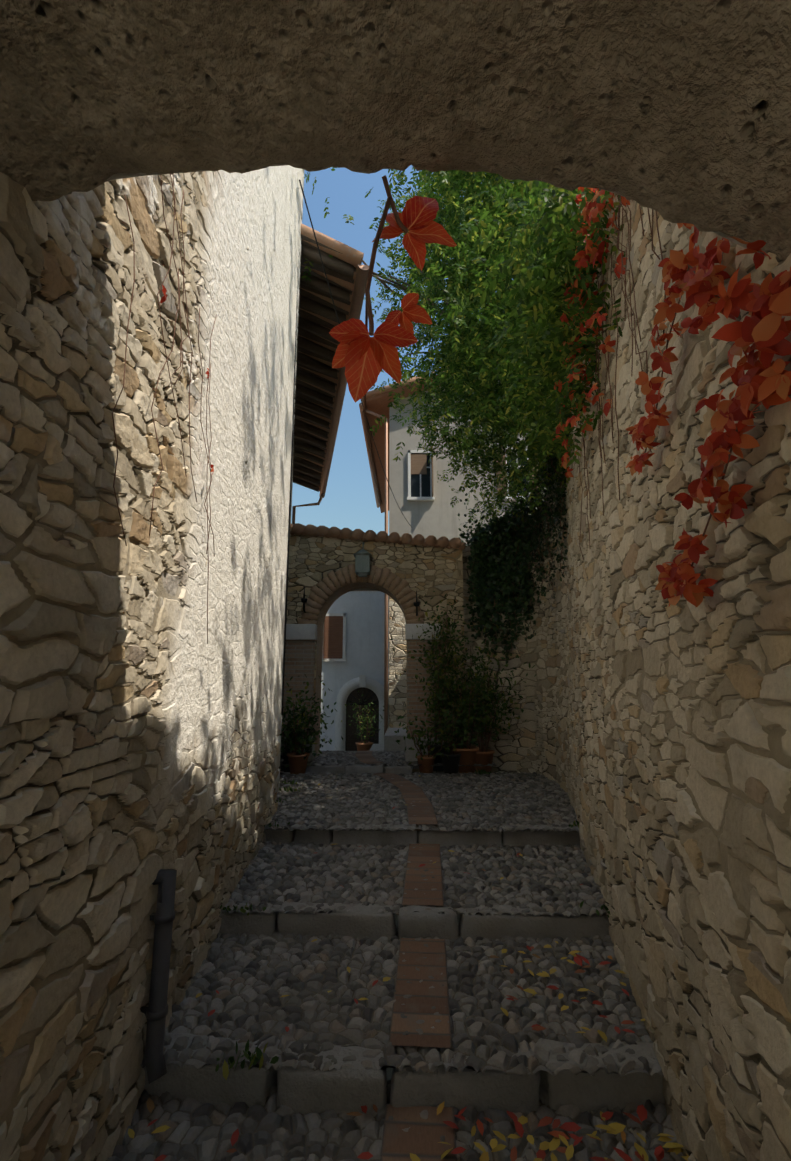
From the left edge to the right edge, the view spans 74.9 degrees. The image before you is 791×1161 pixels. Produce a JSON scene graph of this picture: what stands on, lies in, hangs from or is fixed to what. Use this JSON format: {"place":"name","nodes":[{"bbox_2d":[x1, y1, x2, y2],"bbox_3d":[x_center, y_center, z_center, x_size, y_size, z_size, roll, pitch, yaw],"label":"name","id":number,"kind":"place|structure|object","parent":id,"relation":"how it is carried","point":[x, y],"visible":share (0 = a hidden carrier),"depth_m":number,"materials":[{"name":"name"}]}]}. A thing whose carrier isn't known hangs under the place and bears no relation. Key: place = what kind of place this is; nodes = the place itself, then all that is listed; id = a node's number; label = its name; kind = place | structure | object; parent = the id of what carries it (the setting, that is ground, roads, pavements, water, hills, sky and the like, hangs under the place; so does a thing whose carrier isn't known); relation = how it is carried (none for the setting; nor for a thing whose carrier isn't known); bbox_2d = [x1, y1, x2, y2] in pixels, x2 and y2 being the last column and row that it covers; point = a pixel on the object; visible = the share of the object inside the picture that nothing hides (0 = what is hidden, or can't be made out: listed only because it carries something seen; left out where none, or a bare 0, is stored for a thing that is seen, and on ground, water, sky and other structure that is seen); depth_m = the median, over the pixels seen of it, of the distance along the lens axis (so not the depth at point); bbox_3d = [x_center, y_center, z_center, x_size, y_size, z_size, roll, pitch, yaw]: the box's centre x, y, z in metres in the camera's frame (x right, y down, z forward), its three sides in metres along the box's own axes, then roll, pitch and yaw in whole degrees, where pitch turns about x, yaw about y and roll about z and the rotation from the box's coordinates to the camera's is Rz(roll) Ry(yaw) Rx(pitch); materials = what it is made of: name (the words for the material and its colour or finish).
{"place":"outdoors","nodes":[
{"label":"outdoors","id":0,"kind":"place"},
{"bbox_2d":[281,693,342,759],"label":"pot plant","id":1,"kind":"object","parent":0,"point":[290,737],"depth_m":6.79,"materials":[{"name":"green plant"}]},
{"bbox_2d":[320,591,388,750],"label":"house wall","id":2,"kind":"structure","parent":0,"point":[364,611],"depth_m":13.41,"materials":[{"name":"white paint"}]},
{"bbox_2d":[322,613,346,661],"bbox_3d":[-1.617,1.483,13.465,0.700,1.245,0.120,0,-11,1],"label":"window frame","id":3,"kind":"object","parent":2,"relation":"attached to","point":[343,659],"visible":0.46,"depth_m":13.41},
{"bbox_2d":[322,616,342,658],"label":"house shutters","id":4,"kind":"object","parent":3,"relation":"attached to","point":[332,647],"visible":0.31,"depth_m":13.42,"materials":[{"name":"brown wood"}]},
{"bbox_2d":[335,675,388,750],"bbox_3d":[-0.838,3.590,12.998,1.360,2.380,0.130,0,-11,1],"label":"door surround","id":5,"kind":"object","parent":2,"relation":"attached to","point":[360,681],"visible":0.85,"depth_m":13.09,"materials":[{"name":"grey stone"}]},
{"bbox_2d":[345,687,378,765],"bbox_3d":[-0.837,3.753,13.020,0.840,2.070,0.001,0,-11,1],"label":"house door","id":6,"kind":"structure","parent":5,"relation":"in","point":[352,730],"depth_m":13.07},
{"bbox_2d":[346,687,378,704],"bbox_3d":[-0.838,2.949,13.158,0.840,0.439,0.036,0,-11,1],"label":"fanlight grille","id":7,"kind":"object","parent":6,"relation":"attached to","point":[362,702],"visible":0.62,"depth_m":13.12,"materials":[{"name":"black metal"}]},
{"bbox_2d":[280,534,466,772],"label":"gateway wall","id":8,"kind":"structure","parent":0,"point":[420,569],"depth_m":7.60,"materials":[{"name":"beige stone"}]},
{"bbox_2d":[301,587,419,615],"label":"gateway torch holders","id":9,"kind":"object","parent":8,"relation":"attached to","point":[304,601],"visible":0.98,"depth_m":7.39,"materials":[{"name":"black metal"}]},
{"bbox_2d":[353,542,371,576],"bbox_3d":[-0.471,-0.321,7.505,0.260,0.542,0.302,0,-11,1],"label":"lantern","id":10,"kind":"object","parent":8,"relation":"attached to","point":[362,562],"visible":0.98,"depth_m":7.38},
{"bbox_2d":[290,523,465,549],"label":"roof tiles","id":11,"kind":"object","parent":8,"relation":"on","point":[370,535],"visible":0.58,"depth_m":7.62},
{"bbox_2d":[282,750,496,766],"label":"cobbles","id":12,"kind":"object","parent":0,"point":[388,758],"visible":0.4,"depth_m":7.06,"materials":[{"name":"grey stone"}]},
{"bbox_2d":[305,764,345,773],"bbox_3d":[-0.968,2.490,6.681,0.671,0.219,0.153,-2,-10,4],"label":"stone","id":13,"kind":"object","parent":12,"relation":"on","point":[326,769],"depth_m":6.62,"materials":[{"name":"stone"}]},
{"bbox_2d":[314,582,405,757],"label":"gateway intrados","id":14,"kind":"object","parent":12,"relation":"on","point":[333,598],"visible":0.92,"depth_m":7.67,"materials":[{"name":"brown brick"}]},
{"bbox_2d":[352,588,377,590],"bbox_3d":[-0.322,1.148,7.875,2.640,3.400,0.001,0,-11,1],"label":"arch underside","id":15,"kind":"object","parent":14,"relation":"attached to","point":[365,589],"depth_m":8.07,"materials":[{"name":"stone"}]},
{"bbox_2d":[281,737,442,768],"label":"gateway pier bases","id":16,"kind":"object","parent":12,"relation":"on","point":[410,754],"visible":0.15,"depth_m":7.00,"materials":[{"name":"grey stone"}]},
{"bbox_2d":[282,639,439,737],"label":"gateway brick piers","id":17,"kind":"structure","parent":16,"relation":"on","point":[299,660],"depth_m":7.26,"materials":[{"name":"brown brick"}]},
{"bbox_2d":[298,564,424,624],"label":"brick arch","id":18,"kind":"structure","parent":17,"relation":"on","point":[395,585],"depth_m":7.53,"materials":[{"name":"brown brick"}]},
{"bbox_2d":[286,624,440,639],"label":"gateway imposts","id":19,"kind":"object","parent":17,"relation":"on","point":[301,631],"visible":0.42,"depth_m":7.32,"materials":[{"name":"grey stone"}]},
{"bbox_2d":[345,764,383,773],"bbox_3d":[-0.394,2.482,6.643,0.508,0.221,0.153,-1,-12,3],"label":"stone","id":20,"kind":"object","parent":12,"relation":"on","point":[358,768],"depth_m":6.59,"materials":[{"name":"stone"}]},
{"bbox_2d":[356,742,372,750],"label":"pot plant","id":21,"kind":"object","parent":12,"relation":"on","point":[363,746],"visible":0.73,"depth_m":11.93,"materials":[{"name":"ceramic"}]},
{"bbox_2d":[341,691,383,742],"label":"pot plant","id":22,"kind":"object","parent":21,"relation":"on","point":[364,726],"depth_m":12.12,"materials":[{"name":"green plant"}]},
{"bbox_2d":[355,751,383,763],"bbox_3d":[-0.396,2.488,7.284,0.319,0.001,1.337,2,-11,-10],"label":"brick strip","id":23,"kind":"object","parent":12,"relation":"on","point":[366,757],"visible":1,"depth_m":7.21,"materials":[{"name":"brown brick"}]},
{"bbox_2d":[369,728,406,766],"bbox_3d":[-0.020,3.603,10.648,1.080,1.050,2.700,0,-11,1],"label":"wall base","id":24,"kind":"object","parent":12,"relation":"on","point":[390,743],"depth_m":9.42,"materials":[{"name":"grey stone"}]},
{"bbox_2d":[384,765,411,773],"bbox_3d":[0.036,2.483,6.608,0.365,0.222,0.164,-1,-11,2],"label":"stone","id":25,"kind":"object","parent":12,"relation":"on","point":[407,769],"depth_m":6.55,"materials":[{"name":"stone"}]},
{"bbox_2d":[426,742,448,771],"bbox_3d":[0.572,2.348,6.875,0.336,0.340,0.331,0,-11,1],"label":"plant pot","id":26,"kind":"object","parent":12,"relation":"on","point":[438,758],"visible":0.5,"depth_m":6.75,"materials":[{"name":"brown ceramic"}]},
{"bbox_2d":[405,591,467,744],"bbox_3d":[0.573,1.157,7.113,0.912,2.193,0.977,0,-11,1],"label":"pot plant","id":27,"kind":"object","parent":26,"relation":"on","point":[444,660],"depth_m":7.04,"materials":[{"name":"green plant"}]},
{"bbox_2d":[475,749,494,771],"bbox_3d":[1.150,2.372,6.785,0.315,0.260,0.310,0,-11,1],"label":"plant pot","id":28,"kind":"object","parent":12,"relation":"on","point":[484,758],"visible":0.56,"depth_m":6.68,"materials":[{"name":"ceramic"}]},
{"bbox_2d":[428,614,544,751],"bbox_3d":[1.207,1.365,6.992,1.539,1.877,1.285,0,-11,1],"label":"pot plant","id":29,"kind":"object","parent":28,"relation":"on","point":[484,706],"depth_m":6.84,"materials":[{"name":"green plant"}]},
{"bbox_2d":[0,0,790,260],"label":"archway","id":30,"kind":"object","parent":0,"point":[675,111],"visible":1,"depth_m":1.04,"materials":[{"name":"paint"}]},
{"bbox_2d":[41,164,765,256],"bbox_3d":[0.005,-1.430,0.631,2.014,1.328,1.410,0,-11,1],"label":"arch masonry","id":31,"kind":"object","parent":30,"relation":"on","point":[127,175],"visible":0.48,"depth_m":1.28,"materials":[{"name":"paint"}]},
{"bbox_2d":[106,1079,685,1160],"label":"cobbles","id":32,"kind":"object","parent":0,"point":[269,1130],"visible":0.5,"depth_m":1.76,"materials":[{"name":"grey stone"}]},
{"bbox_2d":[276,1041,386,1116],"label":"kerb","id":33,"kind":"structure","parent":32,"relation":"on","point":[304,1089],"depth_m":1.87,"materials":[{"name":"stone"}]},
{"bbox_2d":[215,768,610,1079],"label":"weeds","id":34,"kind":"object","parent":32,"relation":"on","point":[253,1059],"visible":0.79,"depth_m":1.93,"materials":[{"name":"green plant"}]},
{"bbox_2d":[380,1104,456,1160],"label":"brick strip","id":35,"kind":"object","parent":32,"relation":"on","point":[420,1138],"visible":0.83,"depth_m":1.74,"materials":[{"name":"brown brick"}]},
{"bbox_2d":[390,1048,540,1112],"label":"kerb","id":36,"kind":"structure","parent":32,"relation":"on","point":[480,1091],"depth_m":1.87,"materials":[{"name":"stone"}]},
{"bbox_2d":[389,596,406,727],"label":"stone wall","id":37,"kind":"structure","parent":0,"point":[397,681],"depth_m":12.30,"materials":[{"name":"beige stone"}]},
{"bbox_2d":[140,926,663,1076],"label":"cobbles","id":38,"kind":"object","parent":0,"point":[266,973],"visible":0.54,"depth_m":2.25,"materials":[{"name":"grey stone"}]},
{"bbox_2d":[143,1033,279,1107],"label":"kerb","id":39,"kind":"structure","parent":38,"relation":"on","point":[211,1085],"depth_m":1.91,"materials":[{"name":"stone"}]},
{"bbox_2d":[219,902,277,936],"bbox_3d":[-0.888,1.989,2.957,0.430,0.233,0.150,-1,-9,3],"label":"stone","id":40,"kind":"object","parent":38,"relation":"on","point":[255,923],"depth_m":2.90,"materials":[{"name":"stone"}]},
{"bbox_2d":[277,901,395,940],"bbox_3d":[-0.332,1.979,2.935,0.679,0.233,0.162,-2,-12,5],"label":"stone","id":41,"kind":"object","parent":38,"relation":"on","point":[369,921],"depth_m":2.88,"materials":[{"name":"stone"}]},
{"bbox_2d":[128,775,688,1160],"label":"fallen leaves","id":42,"kind":"object","parent":38,"relation":"on","point":[617,1128],"visible":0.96,"depth_m":1.74,"materials":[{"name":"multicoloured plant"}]},
{"bbox_2d":[389,938,451,1047],"bbox_3d":[0.121,1.870,2.397,0.245,0.001,0.851,-1,-11,4],"label":"brick strip","id":43,"kind":"object","parent":38,"relation":"on","point":[421,1001],"visible":0.96,"depth_m":2.29,"materials":[{"name":"brown brick"}]},
{"bbox_2d":[397,905,458,941],"bbox_3d":[0.182,1.966,2.894,0.341,0.226,0.156,0,-11,-2],"label":"stone","id":44,"kind":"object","parent":38,"relation":"on","point":[431,924],"depth_m":2.84,"materials":[{"name":"stone"}]},
{"bbox_2d":[459,905,609,940],"bbox_3d":[0.838,1.980,2.908,0.967,0.234,0.163,1,-11,-1],"label":"stone","id":45,"kind":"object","parent":38,"relation":"on","point":[494,927],"depth_m":2.85,"materials":[{"name":"stone"}]},
{"bbox_2d":[536,1038,664,1111],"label":"kerb","id":46,"kind":"structure","parent":38,"relation":"on","point":[597,1090],"depth_m":1.89,"materials":[{"name":"stone"}]},
{"bbox_2d":[291,165,512,535],"label":"sky","id":47,"kind":"structure","parent":0,"point":[349,501],"materials":[{"name":"blue"}]},
{"bbox_2d":[219,840,608,916],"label":"cobbles","id":48,"kind":"object","parent":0,"point":[547,877],"visible":0.77,"depth_m":3.38,"materials":[{"name":"grey stone"}]},
{"bbox_2d":[402,844,443,905],"bbox_3d":[0.194,1.975,3.529,0.247,0.001,1.157,-1,-11,4],"label":"brick strip","id":49,"kind":"object","parent":48,"relation":"on","point":[424,854],"visible":0.98,"depth_m":3.38,"materials":[{"name":"brown brick"}]},
{"bbox_2d":[418,826,501,846],"bbox_3d":[0.518,2.117,4.156,0.676,0.240,0.170,1,-11,0],"label":"stone step edge","id":50,"kind":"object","parent":48,"relation":"on","point":[472,838],"depth_m":4.09,"materials":[{"name":"stone"}]},
{"bbox_2d":[264,771,578,831],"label":"cobbles","id":51,"kind":"object","parent":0,"point":[494,802],"visible":0.5,"depth_m":5.01,"materials":[{"name":"grey stone"}]},
{"bbox_2d":[264,828,294,842],"bbox_3d":[-1.000,2.128,4.219,0.352,0.240,0.153,-2,-12,4],"label":"stone step edge","id":52,"kind":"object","parent":51,"relation":"on","point":[281,836],"depth_m":4.17,"materials":[{"name":"stone"}]},
{"bbox_2d":[280,752,295,771],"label":"pot plant","id":53,"kind":"object","parent":51,"relation":"on","point":[284,768],"visible":0.31,"depth_m":6.69,"materials":[{"name":"green plant"}]},
{"bbox_2d":[287,752,309,773],"bbox_3d":[-1.254,2.353,6.640,0.294,0.240,0.290,0,-11,1],"label":"plant pot","id":54,"kind":"object","parent":51,"relation":"on","point":[298,764],"visible":0.85,"depth_m":6.54,"materials":[{"name":"ceramic"}]},
{"bbox_2d":[280,675,336,755],"bbox_3d":[-1.305,1.752,6.742,1.151,1.055,1.021,0,-11,1],"label":"pot plant","id":55,"kind":"object","parent":54,"relation":"on","point":[299,729],"depth_m":6.65,"materials":[{"name":"green plant"}]},
{"bbox_2d":[294,824,332,844],"bbox_3d":[-0.669,2.116,4.197,0.321,0.238,0.167,0,-10,4],"label":"stone step edge","id":56,"kind":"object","parent":51,"relation":"on","point":[318,836],"depth_m":4.14,"materials":[{"name":"stone"}]},
{"bbox_2d":[333,824,417,845],"bbox_3d":[-0.165,2.106,4.173,0.694,0.241,0.164,-1,-8,3],"label":"stone step edge","id":57,"kind":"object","parent":51,"relation":"on","point":[379,837],"depth_m":4.11,"materials":[{"name":"stone"}]},
{"bbox_2d":[374,773,437,823],"bbox_3d":[0.108,2.222,5.409,0.416,0.001,2.508,2,-11,-9],"label":"brick strip","id":58,"kind":"object","parent":51,"relation":"on","point":[422,809],"visible":0.98,"depth_m":5.04,"materials":[{"name":"brown brick"}]},
{"bbox_2d":[416,755,435,772],"bbox_3d":[0.398,2.385,6.698,0.252,0.200,0.248,0,-11,1],"label":"plant pot","id":59,"kind":"object","parent":51,"relation":"on","point":[426,762],"visible":0.83,"depth_m":6.62,"materials":[{"name":"ceramic"}]},
{"bbox_2d":[393,702,464,763],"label":"pot plant","id":60,"kind":"object","parent":59,"relation":"on","point":[420,733],"depth_m":6.70,"materials":[{"name":"green plant"}]},
{"bbox_2d":[441,752,460,773],"bbox_3d":[0.717,2.358,6.665,0.273,0.240,0.269,0,-11,1],"label":"plant pot","id":61,"kind":"object","parent":51,"relation":"on","point":[451,764],"visible":0.77,"depth_m":6.57,"materials":[{"name":"brown ceramic"}]},
{"bbox_2d":[423,681,482,757],"bbox_3d":[0.745,1.759,6.673,0.784,1.045,0.937,0,-11,1],"label":"pot plant","id":62,"kind":"object","parent":61,"relation":"on","point":[450,718],"depth_m":6.62,"materials":[{"name":"green plant"}]},
{"bbox_2d":[453,746,478,772],"bbox_3d":[0.920,2.347,6.765,0.357,0.300,0.352,0,-11,1],"label":"plant pot","id":63,"kind":"object","parent":51,"relation":"on","point":[468,756],"visible":0.83,"depth_m":6.64,"materials":[{"name":"ceramic"}]},
{"bbox_2d":[427,658,512,748],"bbox_3d":[0.896,1.646,6.901,1.169,1.222,1.201,7,-13,-31],"label":"pot plant","id":64,"kind":"object","parent":63,"relation":"on","point":[466,715],"depth_m":6.79,"materials":[{"name":"green plant"}]},
{"bbox_2d":[501,824,579,846],"bbox_3d":[1.200,2.100,4.164,0.693,0.232,0.163,0,-14,0],"label":"stone step edge","id":65,"kind":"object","parent":51,"relation":"on","point":[537,838],"depth_m":4.10,"materials":[{"name":"stone"}]},
{"bbox_3d":[-1.529,2.326,6.397,0.273,0.200,0.269,0,-11,1],"label":"plant pot","id":66,"kind":"object","parent":51,"relation":"on","visible":0},
{"bbox_2d":[280,697,320,766],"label":"pot plant","id":67,"kind":"object","parent":66,"relation":"in","point":[287,736],"visible":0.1,"depth_m":6.51,"materials":[{"name":"green plant"}]},
{"bbox_2d":[390,609,507,746],"bbox_3d":[0.735,1.308,7.213,1.664,2.006,1.447,0,-11,1],"label":"pot plant","id":68,"kind":"object","parent":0,"point":[452,677],"depth_m":7.01,"materials":[{"name":"green plant"}]},
{"bbox_2d":[386,831,539,1088],"bbox_3d":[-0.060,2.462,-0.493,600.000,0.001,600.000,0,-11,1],"label":"joint","id":69,"kind":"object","parent":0,"point":[389,1073],"depth_m":3.41,"materials":[{"name":"grey concrete"}]},
{"bbox_2d":[279,438,293,735],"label":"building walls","id":70,"kind":"structure","parent":69,"relation":"on","point":[292,487],"depth_m":11.01,"materials":[{"name":"beige paint"}]},
{"bbox_2d":[0,165,303,1160],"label":"building wall","id":71,"kind":"structure","parent":70,"relation":"attached to","point":[140,693],"depth_m":1.75,"materials":[{"name":"beige stone"}]},
{"bbox_2d":[140,869,176,1083],"bbox_3d":[-0.902,1.477,1.951,0.138,0.707,0.089,0,-11,1],"label":"drain pipe","id":72,"kind":"object","parent":71,"relation":"attached to","point":[155,1011],"visible":0.92,"depth_m":1.93,"materials":[{"name":"grey metal"}]},
{"bbox_2d":[271,169,303,795],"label":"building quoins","id":73,"kind":"object","parent":71,"relation":"attached to","point":[277,759],"visible":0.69,"depth_m":5.03,"materials":[{"name":"beige stone"}]},
{"bbox_2d":[293,242,353,491],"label":"boards","id":74,"kind":"object","parent":71,"relation":"attached to","point":[333,263],"visible":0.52,"depth_m":8.05,"materials":[{"name":"brown wood"}]},
{"bbox_2d":[293,234,355,488],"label":"rafters","id":75,"kind":"object","parent":74,"relation":"on","point":[308,316],"visible":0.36,"depth_m":7.22,"materials":[{"name":"brown wood"}]},
{"bbox_2d":[295,223,363,490],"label":"building roof tiles","id":76,"kind":"object","parent":75,"relation":"on","point":[351,255],"visible":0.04,"depth_m":6.41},
{"bbox_2d":[292,264,368,523],"bbox_3d":[-1.444,-0.014,8.935,0.800,5.890,7.620,2,-11,-11],"label":"rain gutter","id":77,"kind":"object","parent":74,"relation":"attached to","point":[359,291],"visible":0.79,"depth_m":8.54,"materials":[{"name":"brown metal"}]},
{"bbox_2d":[281,180,410,714],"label":"cables","id":78,"kind":"object","parent":70,"relation":"attached to","point":[292,452],"visible":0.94,"depth_m":5.13,"materials":[{"name":"metal"}]},
{"bbox_2d":[389,381,545,545],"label":"house walls","id":79,"kind":"structure","parent":69,"relation":"on","point":[438,517],"depth_m":13.13,"materials":[{"name":"beige paint"}]},
{"bbox_2d":[359,402,387,734],"bbox_3d":[-0.475,0.617,16.264,0.759,9.074,7.850,0,-11,1],"label":"drainpipe","id":80,"kind":"object","parent":79,"relation":"attached to","point":[386,531],"visible":0.73,"depth_m":13.05,"materials":[{"name":"metal"}]},
{"bbox_2d":[366,371,470,512],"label":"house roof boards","id":81,"kind":"object","parent":79,"relation":"on","point":[377,404],"visible":0.17,"depth_m":14.71,"materials":[{"name":"brown wood"}]},
{"bbox_2d":[361,371,443,401],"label":"roof tiles","id":82,"kind":"object","parent":81,"relation":"on","point":[388,388],"visible":0.12,"depth_m":13.30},
{"bbox_2d":[407,449,530,500],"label":"house window frames","id":83,"kind":"structure","parent":79,"relation":"in","point":[409,497],"depth_m":13.14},
{"bbox_2d":[411,453,527,496],"bbox_3d":[1.880,-2.696,13.210,2.980,1.200,0.012,0,-11,1],"label":"window","id":84,"kind":"structure","parent":83,"relation":"in","point":[415,485],"depth_m":13.19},
{"bbox_2d":[411,448,539,496],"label":"house shutters","id":85,"kind":"object","parent":79,"relation":"attached to","point":[418,463],"visible":0.27,"depth_m":13.23,"materials":[{"name":"brown wood"}]},
{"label":"retaining wall","id":86,"kind":"structure","parent":69,"relation":"on"},
{"bbox_2d":[462,194,790,1160],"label":"retaining wall","id":87,"kind":"structure","parent":86,"relation":"on","point":[652,726],"depth_m":1.77,"materials":[{"name":"beige stone"}]},
{"bbox_2d":[112,174,760,643],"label":"creeper stems","id":88,"kind":"object","parent":87,"relation":"attached to","point":[372,262],"visible":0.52,"depth_m":2.13,"materials":[{"name":"brown plant"}]},
{"bbox_2d":[159,285,213,473],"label":"wall creeper leaves","id":89,"kind":"object","parent":88,"relation":"attached to","point":[164,297],"visible":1,"depth_m":1.89,"materials":[{"name":"plant"}]},
{"bbox_2d":[329,196,456,402],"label":"red leaves","id":90,"kind":"object","parent":88,"relation":"attached to","point":[362,357],"visible":0.98,"depth_m":1.27,"materials":[{"name":"red plant"}]},
{"bbox_2d":[553,187,790,606],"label":"creeper leaves","id":91,"kind":"object","parent":88,"relation":"attached to","point":[765,327],"visible":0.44,"depth_m":1.37,"materials":[{"name":"red plant"}]},
{"bbox_2d":[458,383,573,666],"bbox_3d":[1.792,-0.757,6.794,1.707,3.689,3.267,0,-11,1],"label":"ivy","id":92,"kind":"object","parent":87,"relation":"attached to","point":[509,575],"depth_m":7.40,"materials":[{"name":"green plant"}]},
{"bbox_2d":[362,176,607,490],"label":"tree branches","id":93,"kind":"object","parent":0,"point":[382,280],"visible":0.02,"depth_m":7.66,"materials":[{"name":"brown plant"}]},
{"bbox_2d":[301,167,624,529],"bbox_3d":[2.471,-4.836,7.386,9.356,9.426,10.664,0,-11,1],"label":"tree foliage","id":94,"kind":"object","parent":93,"relation":"attached to","point":[534,258],"visible":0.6,"depth_m":5.48,"materials":[{"name":"green plant"}]}
]}

